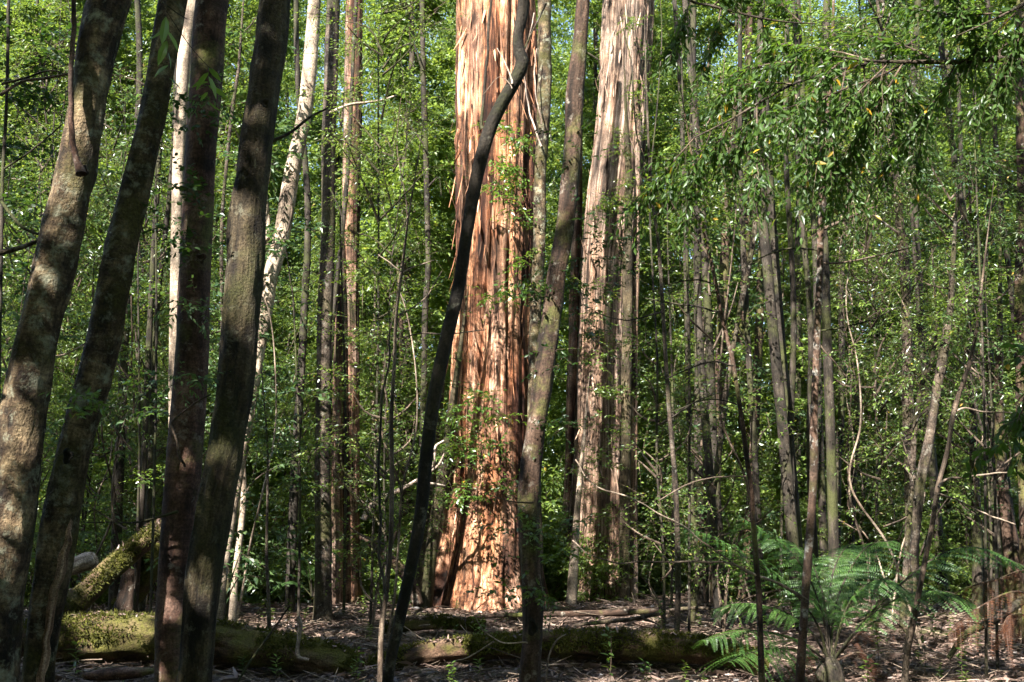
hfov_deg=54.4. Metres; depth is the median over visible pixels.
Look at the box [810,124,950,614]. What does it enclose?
sapling
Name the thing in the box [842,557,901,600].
bush
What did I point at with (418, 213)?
forest tree
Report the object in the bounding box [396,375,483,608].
tree
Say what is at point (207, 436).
sapling
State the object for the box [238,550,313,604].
bush
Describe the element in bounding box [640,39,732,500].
forest tree
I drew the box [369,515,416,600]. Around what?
bush
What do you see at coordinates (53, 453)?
sapling
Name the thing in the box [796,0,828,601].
slender tree
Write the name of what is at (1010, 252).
forest tree
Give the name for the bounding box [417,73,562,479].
forest tree
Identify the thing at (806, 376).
sapling
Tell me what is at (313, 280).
sapling
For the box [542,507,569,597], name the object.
bush
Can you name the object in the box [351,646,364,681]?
seedling
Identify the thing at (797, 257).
tree
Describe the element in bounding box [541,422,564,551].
bush
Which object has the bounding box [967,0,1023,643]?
tree
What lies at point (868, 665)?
seedling
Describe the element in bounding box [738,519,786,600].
bush
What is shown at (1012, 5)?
forest tree
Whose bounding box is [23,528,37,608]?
bush
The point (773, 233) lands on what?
slender tree
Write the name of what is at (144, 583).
fallen log
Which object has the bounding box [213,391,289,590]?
sapling
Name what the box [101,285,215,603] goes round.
sapling
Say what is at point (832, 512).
slender tree
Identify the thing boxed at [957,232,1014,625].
tree
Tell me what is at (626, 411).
tree
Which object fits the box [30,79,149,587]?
sapling
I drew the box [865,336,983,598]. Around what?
sapling
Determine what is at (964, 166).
sapling
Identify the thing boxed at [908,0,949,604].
tree
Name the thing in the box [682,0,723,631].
slender tree
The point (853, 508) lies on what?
sapling
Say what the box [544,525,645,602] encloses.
bush
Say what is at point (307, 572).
fern
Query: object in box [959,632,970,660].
seedling
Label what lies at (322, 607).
tree
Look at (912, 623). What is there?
tree
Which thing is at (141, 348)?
sapling
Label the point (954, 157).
slender tree
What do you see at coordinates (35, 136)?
sapling
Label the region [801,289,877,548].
sapling
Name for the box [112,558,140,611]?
stump
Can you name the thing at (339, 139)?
sapling
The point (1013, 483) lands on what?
sapling
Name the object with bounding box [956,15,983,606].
slender tree
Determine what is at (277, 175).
forest tree
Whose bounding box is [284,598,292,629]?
seedling
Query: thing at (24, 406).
tree
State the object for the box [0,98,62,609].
sapling
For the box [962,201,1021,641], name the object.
tree
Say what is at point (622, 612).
fallen log
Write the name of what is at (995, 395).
sapling
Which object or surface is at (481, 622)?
seedling
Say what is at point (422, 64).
tree
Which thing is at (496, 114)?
tree
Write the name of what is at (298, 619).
dead branch
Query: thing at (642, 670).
seedling
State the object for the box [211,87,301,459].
forest tree
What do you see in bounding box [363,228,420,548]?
tree
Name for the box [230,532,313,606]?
bush
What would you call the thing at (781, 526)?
sapling
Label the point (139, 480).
sapling
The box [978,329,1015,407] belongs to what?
forest tree
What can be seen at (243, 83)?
forest tree
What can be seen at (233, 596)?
tree
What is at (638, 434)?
forest tree
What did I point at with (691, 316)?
sapling
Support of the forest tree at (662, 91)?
on the ground
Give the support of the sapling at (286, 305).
on the ground
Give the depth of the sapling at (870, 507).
18.37 m
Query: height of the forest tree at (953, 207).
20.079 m
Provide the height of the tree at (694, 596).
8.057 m
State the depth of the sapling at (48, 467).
14.52 m
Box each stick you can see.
[237,606,289,681]
[545,634,565,681]
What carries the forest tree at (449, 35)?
on the ground
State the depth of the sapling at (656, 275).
19.66 m
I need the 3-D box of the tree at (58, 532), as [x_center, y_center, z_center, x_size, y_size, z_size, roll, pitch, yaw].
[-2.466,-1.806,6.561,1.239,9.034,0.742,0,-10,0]
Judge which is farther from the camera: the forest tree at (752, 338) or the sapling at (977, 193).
the forest tree at (752, 338)
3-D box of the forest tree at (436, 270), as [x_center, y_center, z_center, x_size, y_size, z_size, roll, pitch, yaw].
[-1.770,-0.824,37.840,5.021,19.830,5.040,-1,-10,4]
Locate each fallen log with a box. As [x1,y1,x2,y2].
[21,608,360,676]
[63,518,160,613]
[72,552,98,574]
[110,541,159,608]
[358,535,422,606]
[360,623,769,674]
[384,612,487,632]
[466,608,687,618]
[946,595,1023,659]
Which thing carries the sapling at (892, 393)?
on the ground
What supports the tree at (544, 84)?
on the ground
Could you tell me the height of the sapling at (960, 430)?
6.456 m
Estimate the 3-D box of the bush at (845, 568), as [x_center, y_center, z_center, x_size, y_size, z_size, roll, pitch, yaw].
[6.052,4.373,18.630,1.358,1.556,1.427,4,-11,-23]
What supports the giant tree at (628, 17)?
on the ground
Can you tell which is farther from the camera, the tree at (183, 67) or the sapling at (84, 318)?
the sapling at (84, 318)
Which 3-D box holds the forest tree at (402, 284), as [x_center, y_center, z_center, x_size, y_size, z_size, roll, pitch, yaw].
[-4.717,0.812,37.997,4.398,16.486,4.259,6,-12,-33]
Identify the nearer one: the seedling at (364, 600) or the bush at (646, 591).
the seedling at (364, 600)
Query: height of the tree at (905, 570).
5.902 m
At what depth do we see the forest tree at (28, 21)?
21.47 m
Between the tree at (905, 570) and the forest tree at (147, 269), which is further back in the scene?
the forest tree at (147, 269)
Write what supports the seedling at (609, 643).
on the ground
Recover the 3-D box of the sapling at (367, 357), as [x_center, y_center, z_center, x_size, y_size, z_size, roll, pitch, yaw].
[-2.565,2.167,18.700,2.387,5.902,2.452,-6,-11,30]
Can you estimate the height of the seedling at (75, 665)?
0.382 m
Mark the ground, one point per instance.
(603, 668)
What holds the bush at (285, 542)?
on the ground
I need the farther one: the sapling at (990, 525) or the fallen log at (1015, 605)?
the sapling at (990, 525)
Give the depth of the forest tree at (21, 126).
35.02 m
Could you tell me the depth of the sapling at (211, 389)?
19.92 m
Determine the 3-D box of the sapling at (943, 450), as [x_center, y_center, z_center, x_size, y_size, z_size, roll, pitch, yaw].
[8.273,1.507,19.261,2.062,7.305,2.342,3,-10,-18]
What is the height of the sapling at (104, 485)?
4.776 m
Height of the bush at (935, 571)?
2.439 m
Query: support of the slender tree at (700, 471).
on the ground
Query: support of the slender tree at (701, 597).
on the ground
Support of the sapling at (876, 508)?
on the ground
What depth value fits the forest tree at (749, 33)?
20.12 m
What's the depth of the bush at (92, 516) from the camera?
22.19 m
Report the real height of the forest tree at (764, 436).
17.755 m
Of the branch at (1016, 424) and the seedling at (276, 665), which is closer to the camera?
the branch at (1016, 424)
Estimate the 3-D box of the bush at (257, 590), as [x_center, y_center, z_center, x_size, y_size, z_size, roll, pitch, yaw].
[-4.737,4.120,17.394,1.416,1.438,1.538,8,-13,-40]
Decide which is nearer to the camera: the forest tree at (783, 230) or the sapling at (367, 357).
the sapling at (367, 357)
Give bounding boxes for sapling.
[0,0,117,502]
[0,3,132,488]
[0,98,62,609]
[0,124,90,546]
[0,221,54,487]
[1,152,127,608]
[1,222,56,510]
[1,311,51,541]
[2,37,99,573]
[2,271,26,378]
[3,60,169,588]
[9,62,170,578]
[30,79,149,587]
[36,386,99,528]
[37,342,167,610]
[39,19,237,545]
[58,73,224,533]
[76,361,163,594]
[77,295,210,603]
[79,204,226,591]
[80,126,259,594]
[93,380,168,602]
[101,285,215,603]
[102,227,217,521]
[106,109,181,614]
[108,277,216,582]
[109,239,169,611]
[116,0,333,621]
[124,260,219,526]
[126,211,225,503]
[135,273,223,576]
[157,206,321,586]
[168,326,261,504]
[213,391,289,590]
[243,343,350,604]
[246,251,319,590]
[251,180,396,594]
[257,208,337,631]
[279,397,369,572]
[282,0,505,640]
[282,241,386,574]
[287,216,485,642]
[310,50,470,633]
[310,169,381,612]
[326,4,448,626]
[333,298,419,598]
[366,404,442,526]
[566,0,762,629]
[609,119,771,606]
[611,53,819,636]
[632,1,743,631]
[632,224,702,592]
[637,162,696,607]
[637,333,693,594]
[643,228,762,595]
[660,109,839,604]
[683,328,785,597]
[737,245,847,596]
[750,282,821,604]
[761,228,861,572]
[774,145,954,608]
[775,34,989,622]
[784,0,998,649]
[786,337,878,573]
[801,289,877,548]
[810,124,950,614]
[822,326,944,597]
[824,381,888,579]
[831,223,900,604]
[836,224,961,552]
[840,117,987,597]
[848,1,1017,611]
[857,316,931,587]
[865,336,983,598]
[865,381,946,540]
[869,0,1023,648]
[879,385,971,587]
[888,256,1012,585]
[899,273,1017,593]
[905,34,1023,677]
[906,159,1023,672]
[912,279,1015,596]
[944,72,1018,505]
[945,381,1017,558]
[952,387,1018,570]
[954,425,1021,647]
[1004,396,1018,535]
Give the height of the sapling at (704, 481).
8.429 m
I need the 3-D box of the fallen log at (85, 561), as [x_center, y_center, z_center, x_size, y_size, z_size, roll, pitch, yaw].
[-4.724,2.431,10.739,0.499,0.307,0.204,0,-10,0]
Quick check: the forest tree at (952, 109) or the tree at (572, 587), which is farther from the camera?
the forest tree at (952, 109)
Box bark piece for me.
[83,667,153,680]
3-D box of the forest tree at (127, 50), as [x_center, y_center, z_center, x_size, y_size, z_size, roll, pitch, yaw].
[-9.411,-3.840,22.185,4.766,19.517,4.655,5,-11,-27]
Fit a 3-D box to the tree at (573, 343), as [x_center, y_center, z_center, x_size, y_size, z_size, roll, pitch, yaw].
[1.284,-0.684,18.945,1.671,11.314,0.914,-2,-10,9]
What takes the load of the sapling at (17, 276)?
on the ground
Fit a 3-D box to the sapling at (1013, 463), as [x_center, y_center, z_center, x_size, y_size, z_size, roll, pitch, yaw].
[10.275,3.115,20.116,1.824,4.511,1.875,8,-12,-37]
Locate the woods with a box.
[4,0,1015,523]
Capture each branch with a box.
[151,0,227,111]
[295,616,308,660]
[361,440,444,520]
[603,38,949,259]
[646,0,815,113]
[729,0,1023,227]
[870,0,1023,136]
[960,343,1023,492]
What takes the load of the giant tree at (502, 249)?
on the ground
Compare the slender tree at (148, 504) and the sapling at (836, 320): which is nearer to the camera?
the slender tree at (148, 504)
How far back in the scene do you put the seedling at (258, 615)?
13.39 m
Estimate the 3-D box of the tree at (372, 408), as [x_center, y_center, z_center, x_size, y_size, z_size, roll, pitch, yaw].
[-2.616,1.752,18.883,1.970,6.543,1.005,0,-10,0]
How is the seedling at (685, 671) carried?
on the ground
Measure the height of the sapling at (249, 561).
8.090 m
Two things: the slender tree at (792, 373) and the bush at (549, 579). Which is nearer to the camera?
the slender tree at (792, 373)
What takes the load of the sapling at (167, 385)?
on the ground
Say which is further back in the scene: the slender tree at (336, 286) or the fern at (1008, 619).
the slender tree at (336, 286)
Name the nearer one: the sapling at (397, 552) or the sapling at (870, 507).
the sapling at (397, 552)
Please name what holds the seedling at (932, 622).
on the ground
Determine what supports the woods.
on the ground
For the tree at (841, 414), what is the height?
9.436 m
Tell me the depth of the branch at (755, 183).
7.25 m
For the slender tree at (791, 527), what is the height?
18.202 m
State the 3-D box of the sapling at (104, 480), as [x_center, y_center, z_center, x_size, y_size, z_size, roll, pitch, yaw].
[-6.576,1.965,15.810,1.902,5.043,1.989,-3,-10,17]
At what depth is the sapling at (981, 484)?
19.98 m
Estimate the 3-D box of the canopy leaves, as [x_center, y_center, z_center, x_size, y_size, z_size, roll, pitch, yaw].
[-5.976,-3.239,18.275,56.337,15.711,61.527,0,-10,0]
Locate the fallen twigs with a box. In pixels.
[20,587,1023,681]
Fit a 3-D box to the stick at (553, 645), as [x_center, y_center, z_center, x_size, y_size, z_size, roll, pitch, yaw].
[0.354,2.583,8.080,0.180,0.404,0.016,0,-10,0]
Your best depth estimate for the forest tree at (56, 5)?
30.13 m
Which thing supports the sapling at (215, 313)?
on the ground
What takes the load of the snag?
on the ground
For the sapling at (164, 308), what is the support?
on the ground
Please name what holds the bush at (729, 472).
on the ground
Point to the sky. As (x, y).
(35, 0)
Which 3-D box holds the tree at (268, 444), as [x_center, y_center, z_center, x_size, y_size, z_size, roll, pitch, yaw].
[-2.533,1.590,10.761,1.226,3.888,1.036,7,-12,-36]
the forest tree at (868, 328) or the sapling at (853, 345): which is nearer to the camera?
the sapling at (853, 345)
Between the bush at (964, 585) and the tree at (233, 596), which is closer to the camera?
the tree at (233, 596)
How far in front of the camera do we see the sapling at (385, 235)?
13.84 m
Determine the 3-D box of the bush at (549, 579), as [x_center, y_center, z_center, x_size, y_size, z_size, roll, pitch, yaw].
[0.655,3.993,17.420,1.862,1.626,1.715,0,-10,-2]
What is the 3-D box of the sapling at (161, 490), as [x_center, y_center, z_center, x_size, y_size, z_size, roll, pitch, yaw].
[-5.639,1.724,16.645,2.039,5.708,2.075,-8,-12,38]
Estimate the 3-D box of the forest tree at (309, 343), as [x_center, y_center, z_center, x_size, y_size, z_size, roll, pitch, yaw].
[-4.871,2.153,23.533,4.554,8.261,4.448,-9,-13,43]
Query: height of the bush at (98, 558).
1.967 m
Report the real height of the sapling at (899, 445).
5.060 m
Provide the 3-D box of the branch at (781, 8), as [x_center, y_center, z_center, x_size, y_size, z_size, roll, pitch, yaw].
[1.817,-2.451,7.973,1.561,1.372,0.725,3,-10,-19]
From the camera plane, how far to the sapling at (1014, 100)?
15.07 m
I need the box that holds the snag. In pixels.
[846,388,859,598]
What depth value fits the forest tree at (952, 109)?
28.19 m
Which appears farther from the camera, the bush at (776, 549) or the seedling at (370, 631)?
the bush at (776, 549)
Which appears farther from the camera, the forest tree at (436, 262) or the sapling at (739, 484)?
the forest tree at (436, 262)
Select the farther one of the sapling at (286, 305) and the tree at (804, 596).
the sapling at (286, 305)
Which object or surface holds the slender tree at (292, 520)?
on the ground
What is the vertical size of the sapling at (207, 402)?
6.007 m
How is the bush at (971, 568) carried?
on the ground
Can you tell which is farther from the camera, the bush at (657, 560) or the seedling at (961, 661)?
the bush at (657, 560)
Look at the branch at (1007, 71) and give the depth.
6.55 m
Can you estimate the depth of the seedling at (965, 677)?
8.99 m
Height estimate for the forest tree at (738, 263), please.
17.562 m
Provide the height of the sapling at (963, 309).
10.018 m
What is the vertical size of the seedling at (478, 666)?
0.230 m
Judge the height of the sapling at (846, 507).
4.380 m
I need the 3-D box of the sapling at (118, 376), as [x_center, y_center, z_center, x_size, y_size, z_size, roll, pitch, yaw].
[-5.258,-0.336,14.002,2.655,9.124,3.021,2,-10,-13]
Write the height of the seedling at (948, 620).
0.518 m
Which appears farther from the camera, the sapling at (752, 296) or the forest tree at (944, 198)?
the forest tree at (944, 198)
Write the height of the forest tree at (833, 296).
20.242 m
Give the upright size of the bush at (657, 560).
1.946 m
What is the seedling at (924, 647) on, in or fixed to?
on the ground
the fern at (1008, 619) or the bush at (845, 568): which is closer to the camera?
the fern at (1008, 619)
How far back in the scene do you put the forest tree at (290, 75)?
33.46 m
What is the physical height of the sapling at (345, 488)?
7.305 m
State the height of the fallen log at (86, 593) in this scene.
1.328 m
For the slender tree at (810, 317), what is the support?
on the ground
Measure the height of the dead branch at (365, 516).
1.168 m
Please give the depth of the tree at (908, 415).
15.01 m
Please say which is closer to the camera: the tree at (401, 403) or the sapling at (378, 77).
the sapling at (378, 77)
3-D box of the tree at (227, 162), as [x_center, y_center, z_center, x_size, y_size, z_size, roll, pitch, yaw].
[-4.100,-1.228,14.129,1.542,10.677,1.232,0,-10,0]
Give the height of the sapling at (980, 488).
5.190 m
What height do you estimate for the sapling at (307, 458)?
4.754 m
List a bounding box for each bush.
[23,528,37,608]
[68,515,127,603]
[68,530,108,604]
[79,485,106,540]
[96,534,153,605]
[230,486,260,598]
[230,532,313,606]
[230,536,276,603]
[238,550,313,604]
[258,463,398,548]
[260,515,314,591]
[357,545,416,607]
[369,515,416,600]
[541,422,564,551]
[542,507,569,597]
[543,522,594,600]
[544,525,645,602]
[638,532,692,593]
[638,553,683,597]
[645,496,739,591]
[650,540,753,600]
[721,448,780,546]
[725,534,810,600]
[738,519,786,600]
[766,488,864,600]
[811,541,871,597]
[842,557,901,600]
[856,505,971,603]
[921,561,971,602]
[953,539,1007,598]
[965,532,1018,602]
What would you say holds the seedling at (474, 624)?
on the ground
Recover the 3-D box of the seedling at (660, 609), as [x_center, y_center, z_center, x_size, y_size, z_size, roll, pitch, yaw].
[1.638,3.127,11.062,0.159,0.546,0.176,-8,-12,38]
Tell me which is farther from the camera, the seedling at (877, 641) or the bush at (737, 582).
the bush at (737, 582)
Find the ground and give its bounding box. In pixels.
[19,596,1023,681]
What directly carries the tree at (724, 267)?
on the ground
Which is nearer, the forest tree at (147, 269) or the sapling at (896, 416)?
the sapling at (896, 416)
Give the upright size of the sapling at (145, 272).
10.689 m
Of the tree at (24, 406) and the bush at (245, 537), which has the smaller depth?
the tree at (24, 406)
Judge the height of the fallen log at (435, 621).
0.290 m
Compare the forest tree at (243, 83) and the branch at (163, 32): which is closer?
the branch at (163, 32)
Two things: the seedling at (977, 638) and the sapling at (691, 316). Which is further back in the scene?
the sapling at (691, 316)
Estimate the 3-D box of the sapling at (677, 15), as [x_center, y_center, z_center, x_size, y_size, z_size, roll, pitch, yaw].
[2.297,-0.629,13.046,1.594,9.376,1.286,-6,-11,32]
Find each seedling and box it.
[64,641,83,680]
[256,604,264,624]
[271,654,282,680]
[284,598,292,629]
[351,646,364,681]
[358,591,367,615]
[365,622,372,638]
[446,661,457,681]
[469,616,479,633]
[472,658,483,680]
[476,611,486,633]
[601,626,615,681]
[638,657,650,681]
[652,597,665,627]
[678,659,688,681]
[860,654,875,681]
[871,617,882,661]
[915,623,932,675]
[926,602,940,639]
[935,663,943,680]
[944,603,955,638]
[956,643,965,677]
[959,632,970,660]
[960,671,970,681]
[972,631,982,648]
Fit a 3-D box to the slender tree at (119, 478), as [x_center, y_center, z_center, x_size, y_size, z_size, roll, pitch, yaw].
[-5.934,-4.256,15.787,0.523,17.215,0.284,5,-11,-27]
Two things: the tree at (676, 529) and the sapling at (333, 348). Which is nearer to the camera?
the tree at (676, 529)
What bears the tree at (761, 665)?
on the ground
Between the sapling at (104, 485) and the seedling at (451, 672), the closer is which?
the seedling at (451, 672)
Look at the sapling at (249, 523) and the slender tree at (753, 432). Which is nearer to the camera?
the slender tree at (753, 432)
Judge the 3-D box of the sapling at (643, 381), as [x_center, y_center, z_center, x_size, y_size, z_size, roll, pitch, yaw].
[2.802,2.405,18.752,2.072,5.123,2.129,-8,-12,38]
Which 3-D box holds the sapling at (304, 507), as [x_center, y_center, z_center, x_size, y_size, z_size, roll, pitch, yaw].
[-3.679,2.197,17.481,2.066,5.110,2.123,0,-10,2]
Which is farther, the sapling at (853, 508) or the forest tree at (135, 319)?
the forest tree at (135, 319)
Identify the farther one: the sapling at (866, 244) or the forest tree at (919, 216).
the forest tree at (919, 216)
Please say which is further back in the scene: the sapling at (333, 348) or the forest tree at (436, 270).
the forest tree at (436, 270)
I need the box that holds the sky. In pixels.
[3,0,1015,470]
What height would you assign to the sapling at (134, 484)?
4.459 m
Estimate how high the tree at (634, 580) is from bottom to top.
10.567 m
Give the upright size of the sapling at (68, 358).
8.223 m
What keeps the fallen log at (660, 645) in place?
on the ground
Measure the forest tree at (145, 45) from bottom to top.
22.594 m
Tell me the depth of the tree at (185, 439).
6.95 m
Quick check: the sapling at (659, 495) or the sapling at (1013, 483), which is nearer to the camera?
the sapling at (659, 495)
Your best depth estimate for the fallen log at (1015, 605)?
10.23 m
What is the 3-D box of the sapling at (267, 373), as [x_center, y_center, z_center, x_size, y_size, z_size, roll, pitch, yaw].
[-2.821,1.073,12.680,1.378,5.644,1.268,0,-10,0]
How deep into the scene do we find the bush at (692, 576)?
18.42 m
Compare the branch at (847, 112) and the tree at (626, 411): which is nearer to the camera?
the branch at (847, 112)
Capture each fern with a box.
[268,549,342,595]
[671,518,1023,681]
[940,570,1023,666]
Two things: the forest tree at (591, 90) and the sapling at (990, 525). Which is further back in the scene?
the forest tree at (591, 90)
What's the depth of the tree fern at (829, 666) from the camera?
9.88 m
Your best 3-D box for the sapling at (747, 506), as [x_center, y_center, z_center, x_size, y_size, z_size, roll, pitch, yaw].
[2.684,-0.037,13.180,2.810,8.146,2.762,2,-10,-9]
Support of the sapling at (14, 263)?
on the ground
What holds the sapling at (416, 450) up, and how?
on the ground
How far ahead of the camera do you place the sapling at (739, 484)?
19.06 m
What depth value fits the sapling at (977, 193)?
10.79 m
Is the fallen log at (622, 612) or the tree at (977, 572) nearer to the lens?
the fallen log at (622, 612)
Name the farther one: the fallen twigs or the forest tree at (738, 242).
the forest tree at (738, 242)
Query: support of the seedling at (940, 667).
on the ground
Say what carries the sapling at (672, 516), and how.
on the ground
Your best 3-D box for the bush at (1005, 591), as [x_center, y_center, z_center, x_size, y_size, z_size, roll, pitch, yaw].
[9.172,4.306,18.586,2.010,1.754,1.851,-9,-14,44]
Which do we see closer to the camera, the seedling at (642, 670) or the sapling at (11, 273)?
the seedling at (642, 670)
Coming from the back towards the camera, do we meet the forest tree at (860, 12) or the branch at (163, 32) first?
the forest tree at (860, 12)
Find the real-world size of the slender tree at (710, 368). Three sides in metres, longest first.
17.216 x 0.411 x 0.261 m
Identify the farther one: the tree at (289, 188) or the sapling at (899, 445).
the sapling at (899, 445)
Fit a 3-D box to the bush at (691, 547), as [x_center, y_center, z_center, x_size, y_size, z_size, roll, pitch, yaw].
[3.799,4.335,19.954,2.370,3.019,2.256,-4,-10,21]
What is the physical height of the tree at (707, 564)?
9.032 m
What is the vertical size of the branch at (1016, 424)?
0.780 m
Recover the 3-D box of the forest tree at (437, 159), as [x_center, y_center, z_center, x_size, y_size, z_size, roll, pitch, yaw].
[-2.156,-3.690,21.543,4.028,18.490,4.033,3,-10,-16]
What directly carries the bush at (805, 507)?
on the ground
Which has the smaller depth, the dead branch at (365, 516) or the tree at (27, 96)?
the tree at (27, 96)
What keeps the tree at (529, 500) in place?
on the ground
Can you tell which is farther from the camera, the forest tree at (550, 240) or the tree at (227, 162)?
the forest tree at (550, 240)
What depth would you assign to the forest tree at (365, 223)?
32.98 m
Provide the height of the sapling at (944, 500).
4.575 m
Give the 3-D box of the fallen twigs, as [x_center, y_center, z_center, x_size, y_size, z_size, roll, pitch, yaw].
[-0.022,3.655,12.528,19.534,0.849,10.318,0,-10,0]
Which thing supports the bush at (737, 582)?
on the ground
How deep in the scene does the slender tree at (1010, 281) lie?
14.69 m
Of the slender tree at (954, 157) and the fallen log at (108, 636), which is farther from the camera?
the slender tree at (954, 157)
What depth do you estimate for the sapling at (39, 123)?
15.24 m
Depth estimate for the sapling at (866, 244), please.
14.73 m
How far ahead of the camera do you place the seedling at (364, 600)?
14.27 m
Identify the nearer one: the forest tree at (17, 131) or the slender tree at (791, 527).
the slender tree at (791, 527)
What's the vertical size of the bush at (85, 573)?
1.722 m
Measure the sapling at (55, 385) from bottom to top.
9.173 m
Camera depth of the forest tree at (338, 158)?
28.46 m
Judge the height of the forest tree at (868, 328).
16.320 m
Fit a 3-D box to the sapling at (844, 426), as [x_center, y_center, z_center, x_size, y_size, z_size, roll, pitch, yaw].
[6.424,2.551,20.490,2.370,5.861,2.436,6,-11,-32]
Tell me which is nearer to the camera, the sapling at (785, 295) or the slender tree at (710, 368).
the slender tree at (710, 368)
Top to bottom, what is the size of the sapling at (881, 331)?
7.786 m
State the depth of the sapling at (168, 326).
19.10 m
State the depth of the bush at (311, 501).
22.66 m
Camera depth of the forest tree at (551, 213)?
39.60 m
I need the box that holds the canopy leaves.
[10,0,1015,325]
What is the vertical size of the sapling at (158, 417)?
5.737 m
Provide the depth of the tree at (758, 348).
17.73 m
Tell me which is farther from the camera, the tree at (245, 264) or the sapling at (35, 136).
the sapling at (35, 136)
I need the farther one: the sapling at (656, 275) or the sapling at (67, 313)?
the sapling at (656, 275)
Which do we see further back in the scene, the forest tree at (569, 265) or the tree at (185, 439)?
the forest tree at (569, 265)
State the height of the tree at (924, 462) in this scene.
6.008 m
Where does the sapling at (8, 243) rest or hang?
on the ground
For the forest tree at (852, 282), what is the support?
on the ground
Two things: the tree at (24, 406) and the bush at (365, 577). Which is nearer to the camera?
the tree at (24, 406)
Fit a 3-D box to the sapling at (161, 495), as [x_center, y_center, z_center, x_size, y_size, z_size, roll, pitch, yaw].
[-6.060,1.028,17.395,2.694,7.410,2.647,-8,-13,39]
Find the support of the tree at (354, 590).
on the ground
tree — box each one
[0,0,79,398]
[0,0,101,507]
[0,0,131,681]
[0,0,173,526]
[0,39,57,341]
[0,51,56,399]
[1,0,169,525]
[14,0,157,506]
[20,0,187,681]
[77,0,317,548]
[85,0,242,681]
[98,86,172,502]
[108,0,142,610]
[128,84,213,469]
[132,0,320,541]
[138,55,177,612]
[138,134,162,604]
[168,0,194,427]
[176,0,327,681]
[204,0,344,496]
[206,404,275,620]
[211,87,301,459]
[217,0,320,618]
[220,0,258,618]
[243,328,344,627]
[246,264,373,536]
[249,93,386,510]
[284,0,310,611]
[286,0,395,622]
[312,0,357,612]
[331,0,383,605]
[335,0,455,576]
[347,91,484,681]
[359,108,448,476]
[359,268,414,592]
[360,151,422,474]
[360,178,430,474]
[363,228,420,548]
[382,0,546,681]
[394,14,455,439]
[396,0,441,451]
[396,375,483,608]
[401,0,565,525]
[407,286,487,608]
[411,0,549,613]
[416,115,455,414]
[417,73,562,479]
[455,0,634,681]
[524,0,551,611]
[535,0,685,563]
[536,12,592,522]
[541,12,683,548]
[541,129,584,500]
[542,373,614,606]
[547,98,593,552]
[553,0,665,600]
[565,12,729,664]
[565,126,647,400]
[572,0,908,681]
[589,61,664,601]
[590,0,739,544]
[604,31,667,600]
[633,68,781,681]
[637,327,724,481]
[639,0,891,593]
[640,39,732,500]
[651,36,773,503]
[665,116,737,603]
[672,0,703,603]
[677,71,788,494]
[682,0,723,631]
[686,108,798,628]
[689,2,709,599]
[690,0,730,617]
[706,67,751,606]
[714,166,786,480]
[726,228,873,553]
[728,137,791,600]
[737,2,766,626]
[743,0,884,527]
[754,0,801,631]
[757,0,808,620]
[777,179,865,520]
[783,0,796,628]
[786,62,899,531]
[791,0,822,618]
[793,39,838,500]
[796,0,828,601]
[801,0,966,589]
[817,0,840,631]
[833,74,883,553]
[834,188,901,483]
[849,0,937,620]
[869,22,964,476]
[879,0,1018,555]
[889,213,992,633]
[901,163,1014,657]
[901,182,1023,681]
[903,11,1015,543]
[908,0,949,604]
[920,0,1023,526]
[920,79,1009,538]
[923,239,1009,619]
[934,0,1015,523]
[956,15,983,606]
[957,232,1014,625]
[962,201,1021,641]
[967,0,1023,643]
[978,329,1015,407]
[986,0,1015,375]
[988,25,1016,342]
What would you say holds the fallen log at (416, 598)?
on the ground
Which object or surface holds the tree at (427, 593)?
on the ground
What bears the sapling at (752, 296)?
on the ground
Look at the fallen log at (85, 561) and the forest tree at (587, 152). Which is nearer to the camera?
the fallen log at (85, 561)
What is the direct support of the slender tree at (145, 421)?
on the ground
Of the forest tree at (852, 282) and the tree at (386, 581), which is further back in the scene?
the forest tree at (852, 282)
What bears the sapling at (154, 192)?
on the ground
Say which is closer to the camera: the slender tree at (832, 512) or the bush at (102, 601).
the slender tree at (832, 512)

